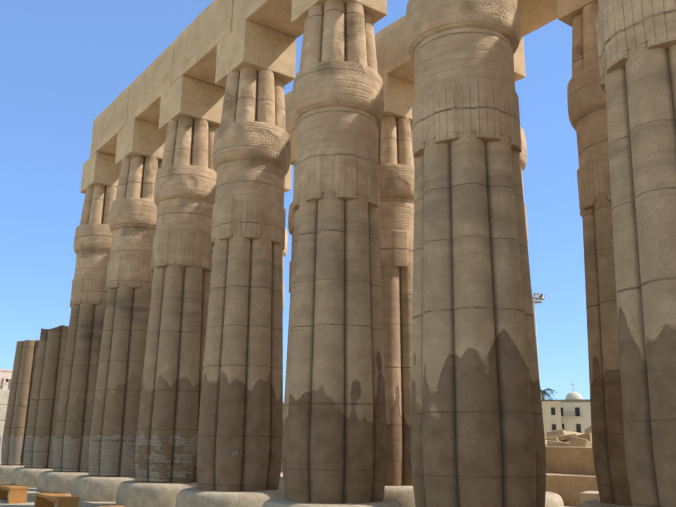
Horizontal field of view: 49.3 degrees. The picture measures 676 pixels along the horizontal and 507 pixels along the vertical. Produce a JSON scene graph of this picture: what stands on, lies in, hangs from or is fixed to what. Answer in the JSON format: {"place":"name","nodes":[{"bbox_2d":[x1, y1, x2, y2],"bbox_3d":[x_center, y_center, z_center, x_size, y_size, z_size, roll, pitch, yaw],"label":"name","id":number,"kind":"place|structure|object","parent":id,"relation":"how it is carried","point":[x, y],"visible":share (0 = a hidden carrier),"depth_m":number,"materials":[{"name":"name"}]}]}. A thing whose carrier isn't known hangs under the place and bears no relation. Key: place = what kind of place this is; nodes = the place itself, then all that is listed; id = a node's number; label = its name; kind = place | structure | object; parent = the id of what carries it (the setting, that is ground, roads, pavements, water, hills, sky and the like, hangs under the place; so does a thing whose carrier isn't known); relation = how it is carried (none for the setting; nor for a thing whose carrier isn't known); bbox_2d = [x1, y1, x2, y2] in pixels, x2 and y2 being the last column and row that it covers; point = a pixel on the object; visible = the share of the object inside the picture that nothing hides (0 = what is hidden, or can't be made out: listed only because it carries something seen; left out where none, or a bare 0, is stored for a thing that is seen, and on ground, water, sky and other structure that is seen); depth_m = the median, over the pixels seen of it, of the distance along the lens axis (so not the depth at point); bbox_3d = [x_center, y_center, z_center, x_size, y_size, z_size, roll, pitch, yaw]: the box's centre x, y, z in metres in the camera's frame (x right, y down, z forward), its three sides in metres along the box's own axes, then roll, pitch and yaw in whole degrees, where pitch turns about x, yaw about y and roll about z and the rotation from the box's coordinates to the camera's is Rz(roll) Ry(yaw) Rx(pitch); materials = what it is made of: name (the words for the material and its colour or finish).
{"place":"outdoors","nodes":[
{"label":"outdoors","id":0,"kind":"place"},
{"bbox_2d":[0,369,12,388],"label":"arcade building","id":1,"kind":"structure","parent":0,"point":[6,375],"depth_m":112.76,"materials":[{"name":"beige paint"}]},
{"bbox_2d":[0,493,56,506],"bbox_3d":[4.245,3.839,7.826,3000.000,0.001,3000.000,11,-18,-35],"label":"ground","id":2,"kind":"structure","parent":0,"point":[28,503],"depth_m":20.27,"materials":[{"name":"grey stone"}]},
{"bbox_2d":[0,389,9,464],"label":"relief wall","id":3,"kind":"structure","parent":2,"relation":"on","point":[4,395],"depth_m":46.33,"materials":[{"name":"beige stone"}]},
{"bbox_2d":[0,379,10,389],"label":"arcade interior","id":4,"kind":"object","parent":2,"relation":"on","point":[9,382],"depth_m":115.88,"materials":[{"name":"brown paint"}]},
{"bbox_2d":[0,483,27,503],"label":"bench","id":5,"kind":"object","parent":2,"relation":"on","point":[17,493],"visible":1,"depth_m":20.68,"materials":[{"name":"brown wood"}]},
{"bbox_2d":[1,340,38,465],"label":"column","id":6,"kind":"structure","parent":2,"relation":"on","point":[17,411],"depth_m":30.59,"materials":[{"name":"stone"}]},
{"bbox_2d":[0,465,23,482],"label":"column base","id":7,"kind":"object","parent":6,"relation":"attached to","point":[5,472],"visible":0.21,"depth_m":29.42,"materials":[{"name":"beige stone"}]},
{"bbox_2d":[24,325,68,468],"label":"column","id":8,"kind":"structure","parent":2,"relation":"on","point":[40,432],"depth_m":27.76,"materials":[{"name":"stone"}]},
{"bbox_2d":[10,467,52,487],"bbox_3d":[-10.915,8.466,27.841,2.701,0.702,2.700,-11,-19,39],"label":"column base","id":9,"kind":"object","parent":8,"relation":"attached to","point":[23,476],"visible":0.33,"depth_m":26.65,"materials":[{"name":"beige stone"}]},
{"bbox_2d":[8,490,101,506],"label":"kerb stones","id":10,"kind":"object","parent":2,"relation":"on","point":[30,494],"visible":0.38,"depth_m":19.75,"materials":[{"name":"stone"}]},
{"bbox_2d":[34,492,79,506],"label":"bench","id":11,"kind":"object","parent":2,"relation":"on","point":[47,499],"visible":1,"depth_m":17.63,"materials":[{"name":"brown wood"}]},
{"bbox_2d":[53,152,120,471],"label":"column","id":12,"kind":"structure","parent":2,"relation":"on","point":[99,187],"depth_m":25.64,"materials":[{"name":"stone"}]},
{"bbox_2d":[37,471,88,493],"bbox_3d":[-8.740,7.754,24.982,2.700,0.702,2.701,-9,-17,34],"label":"column base","id":13,"kind":"object","parent":12,"relation":"attached to","point":[52,481],"visible":0.35,"depth_m":23.82,"materials":[{"name":"beige stone"}]},
{"bbox_2d":[97,505,125,506],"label":"stone block","id":14,"kind":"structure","parent":2,"relation":"on","point":[112,506],"depth_m":14.85,"materials":[{"name":"beige stone"}]},
{"bbox_2d":[89,118,166,476],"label":"column","id":15,"kind":"structure","parent":2,"relation":"on","point":[132,228],"depth_m":22.80,"materials":[{"name":"stone"}]},
{"bbox_2d":[71,475,135,501],"bbox_3d":[-6.574,7.046,22.143,2.700,0.702,2.701,0,-14,4],"label":"column base","id":16,"kind":"object","parent":15,"relation":"attached to","point":[93,488],"visible":0.48,"depth_m":20.94,"materials":[{"name":"grey stone"}]},
{"bbox_2d":[90,85,129,156],"bbox_3d":[-7.538,-4.547,26.640,1.573,1.541,3.645,11,-18,-35],"label":"architrave","id":17,"kind":"object","parent":15,"relation":"on","point":[109,122],"visible":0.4,"depth_m":26.15,"materials":[{"name":"stone"}]},
{"bbox_2d":[135,75,224,482],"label":"column","id":18,"kind":"structure","parent":2,"relation":"on","point":[190,115],"depth_m":19.98,"materials":[{"name":"stone"}]},
{"bbox_2d":[127,41,174,124],"bbox_3d":[-5.373,-5.229,23.787,1.548,1.536,3.645,11,-18,-35],"label":"architrave","id":19,"kind":"object","parent":18,"relation":"on","point":[151,83],"visible":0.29,"depth_m":23.34,"materials":[{"name":"stone"}]},
{"bbox_2d":[116,480,196,506],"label":"column base","id":20,"kind":"object","parent":18,"relation":"attached to","point":[132,493],"visible":0.54,"depth_m":18.13,"materials":[{"name":"grey stone"}]},
{"bbox_2d":[172,0,233,88],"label":"architrave","id":21,"kind":"object","parent":18,"relation":"on","point":[203,34],"visible":0.33,"depth_m":20.57,"materials":[{"name":"stone"}]},
{"bbox_2d":[196,19,295,491],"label":"column","id":22,"kind":"structure","parent":2,"relation":"on","point":[240,436],"depth_m":17.11,"materials":[{"name":"stone"}]},
{"bbox_2d":[175,487,283,506],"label":"column base","id":23,"kind":"object","parent":22,"relation":"attached to","point":[192,497],"visible":0.6,"depth_m":15.38,"materials":[{"name":"grey stone"}]},
{"bbox_2d":[283,229,287,309],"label":"column","id":24,"kind":"structure","parent":2,"relation":"on","point":[286,246],"depth_m":26.60,"materials":[{"name":"stone"}]},
{"bbox_2d":[284,165,291,192],"bbox_3d":[-2.790,-2.876,27.503,1.520,1.160,1.520,11,-18,-35],"label":"abacus","id":25,"kind":"object","parent":24,"relation":"on","point":[287,186],"visible":0.15,"depth_m":27.21,"materials":[{"name":"stone"}]},
{"bbox_2d":[284,90,296,133],"bbox_3d":[-1.693,-4.522,26.412,1.565,1.538,3.645,11,-18,-35],"label":"architrave","id":26,"kind":"object","parent":25,"relation":"on","point":[290,125],"visible":0.02,"depth_m":25.12,"materials":[{"name":"stone"}]},
{"bbox_2d":[283,202,294,420],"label":"column","id":27,"kind":"structure","parent":2,"relation":"on","point":[291,219],"depth_m":23.45,"materials":[{"name":"stone"}]},
{"bbox_2d":[289,127,296,164],"bbox_3d":[-0.623,-3.586,24.658,1.520,1.160,1.520,11,-18,-36],"label":"abacus","id":28,"kind":"object","parent":27,"relation":"on","point":[293,139],"visible":0.04,"depth_m":24.53,"materials":[{"name":"stone"}]},
{"bbox_2d":[28,488,575,506],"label":"paving slabs","id":29,"kind":"structure","parent":2,"relation":"on","point":[95,502],"depth_m":20.48,"materials":[{"name":"stone"}]},
{"bbox_2d":[282,0,386,503],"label":"column","id":30,"kind":"structure","parent":2,"relation":"on","point":[334,444],"depth_m":14.11,"materials":[{"name":"stone"}]},
{"bbox_2d":[232,0,303,37],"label":"architrave","id":31,"kind":"object","parent":30,"relation":"on","point":[275,15],"visible":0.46,"depth_m":18.34,"materials":[{"name":"stone"}]},
{"bbox_2d":[262,497,403,506],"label":"column base","id":32,"kind":"object","parent":30,"relation":"attached to","point":[284,502],"visible":0.6,"depth_m":12.89,"materials":[{"name":"grey stone"}]},
{"bbox_2d":[378,116,414,485],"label":"column","id":33,"kind":"structure","parent":2,"relation":"on","point":[397,170],"depth_m":19.70,"materials":[{"name":"stone"}]},
{"bbox_2d":[381,74,413,122],"bbox_3d":[1.544,-4.295,21.812,1.520,1.160,1.520,11,-18,-35],"label":"abacus","id":34,"kind":"object","parent":33,"relation":"on","point":[398,96],"visible":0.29,"depth_m":21.01,"materials":[{"name":"stone"}]},
{"bbox_2d":[384,486,414,506],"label":"column base","id":35,"kind":"object","parent":33,"relation":"attached to","point":[404,495],"visible":0.06,"depth_m":17.86,"materials":[{"name":"grey stone"}]},
{"bbox_2d":[405,0,545,506],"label":"column","id":36,"kind":"structure","parent":2,"relation":"on","point":[477,433],"depth_m":11.09,"materials":[{"name":"stone"}]},
{"bbox_2d":[520,126,527,243],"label":"column","id":37,"kind":"structure","parent":2,"relation":"on","point":[523,158],"depth_m":17.78,"materials":[{"name":"stone"}]},
{"bbox_2d":[513,35,525,81],"bbox_3d":[3.710,-5.004,18.967,1.520,1.160,1.520,11,-18,-35],"label":"abacus","id":38,"kind":"object","parent":37,"relation":"on","point":[519,64],"visible":0.15,"depth_m":18.66,"materials":[{"name":"stone"}]},
{"bbox_2d":[375,15,413,83],"bbox_3d":[2.646,-5.940,20.725,1.544,1.536,3.645,11,-18,-35],"label":"architrave","id":39,"kind":"object","parent":38,"relation":"on","point":[393,58],"visible":0.17,"depth_m":20.93,"materials":[{"name":"stone"}]},
{"bbox_2d":[517,0,557,35],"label":"architrave","id":40,"kind":"object","parent":38,"relation":"on","point":[534,15],"visible":0.15,"depth_m":17.95,"materials":[{"name":"stone"}]},
{"bbox_2d":[532,292,544,378],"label":"floodlight mast","id":41,"kind":"object","parent":2,"relation":"on","point":[537,298],"visible":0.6,"depth_m":145.64,"materials":[{"name":"metal"}]},
{"bbox_2d":[541,388,557,400],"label":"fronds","id":42,"kind":"object","parent":2,"relation":"on","point":[543,394],"visible":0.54,"depth_m":163.19,"materials":[{"name":"green plant"}]},
{"bbox_2d":[541,401,561,437],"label":"town house","id":43,"kind":"structure","parent":2,"relation":"on","point":[551,411],"depth_m":150.28,"materials":[{"name":"yellow paint"}]},
{"bbox_2d":[551,407,555,430],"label":"windows","id":44,"kind":"structure","parent":43,"relation":"in","point":[552,408],"depth_m":150.25,"materials":[{"name":"black glass"}]},
{"bbox_2d":[545,446,595,474],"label":"wall","id":45,"kind":"structure","parent":2,"relation":"on","point":[572,460],"depth_m":22.94,"materials":[{"name":"beige stone"}]},
{"bbox_2d":[560,402,590,432],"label":"house","id":46,"kind":"structure","parent":2,"relation":"on","point":[575,416],"depth_m":158.18,"materials":[{"name":"beige paint"}]},
{"bbox_2d":[561,407,580,432],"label":"windows","id":47,"kind":"structure","parent":46,"relation":"in","point":[577,410],"depth_m":158.14,"materials":[{"name":"black glass"}]},
{"bbox_2d":[580,491,599,503],"bbox_3d":[6.598,6.270,18.358,0.897,0.620,0.748,-10,-18,36],"label":"loose block","id":48,"kind":"object","parent":2,"relation":"on","point":[588,495],"depth_m":18.28,"materials":[{"name":"stone"}]},
{"bbox_2d":[567,2,631,505],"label":"column","id":49,"kind":"structure","parent":2,"relation":"on","point":[586,102],"depth_m":14.30,"materials":[{"name":"stone"}]},
{"bbox_2d":[556,0,597,26],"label":"abacus","id":50,"kind":"object","parent":49,"relation":"on","point":[568,11],"visible":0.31,"depth_m":15.97,"materials":[{"name":"stone"}]},
{"bbox_2d":[579,499,632,506],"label":"column base","id":51,"kind":"object","parent":49,"relation":"attached to","point":[593,503],"visible":0.38,"depth_m":13.35,"materials":[{"name":"grey stone"}]},
{"bbox_2d":[595,0,675,506],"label":"column","id":52,"kind":"structure","parent":2,"relation":"on","point":[636,41],"depth_m":8.52,"materials":[{"name":"stone"}]},
{"bbox_2d":[279,477,283,487],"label":"wall","id":53,"kind":"structure","parent":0,"point":[281,485],"depth_m":21.09,"materials":[{"name":"beige stone"}]},
{"bbox_2d":[0,0,589,402],"label":"sky","id":54,"kind":"structure","parent":0,"point":[63,63],"materials":[{"name":"blue"}]},
{"bbox_2d":[281,465,597,506],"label":"wall","id":55,"kind":"structure","parent":0,"point":[568,488],"depth_m":21.43,"materials":[{"name":"brown stone"}]},
{"bbox_2d":[545,492,563,506],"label":"column base","id":56,"kind":"object","parent":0,"point":[553,499],"visible":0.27,"depth_m":15.44,"materials":[{"name":"beige stone"}]},
{"bbox_2d":[541,399,589,401],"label":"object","id":57,"kind":"structure","parent":0,"point":[578,400],"depth_m":187.13,"materials":[{"name":"brown paint"}]},
{"bbox_2d":[545,426,591,446],"bbox_3d":[9.266,8.163,29.793,7.777,2.643,60.000,11,-18,-35],"label":"rubble","id":58,"kind":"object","parent":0,"point":[561,437],"depth_m":28.94,"materials":[{"name":"beige stone"}]},
{"bbox_2d":[565,382,581,399],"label":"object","id":59,"kind":"structure","parent":0,"point":[573,395],"depth_m":200.21,"materials":[{"name":"beige paint"}]}
]}

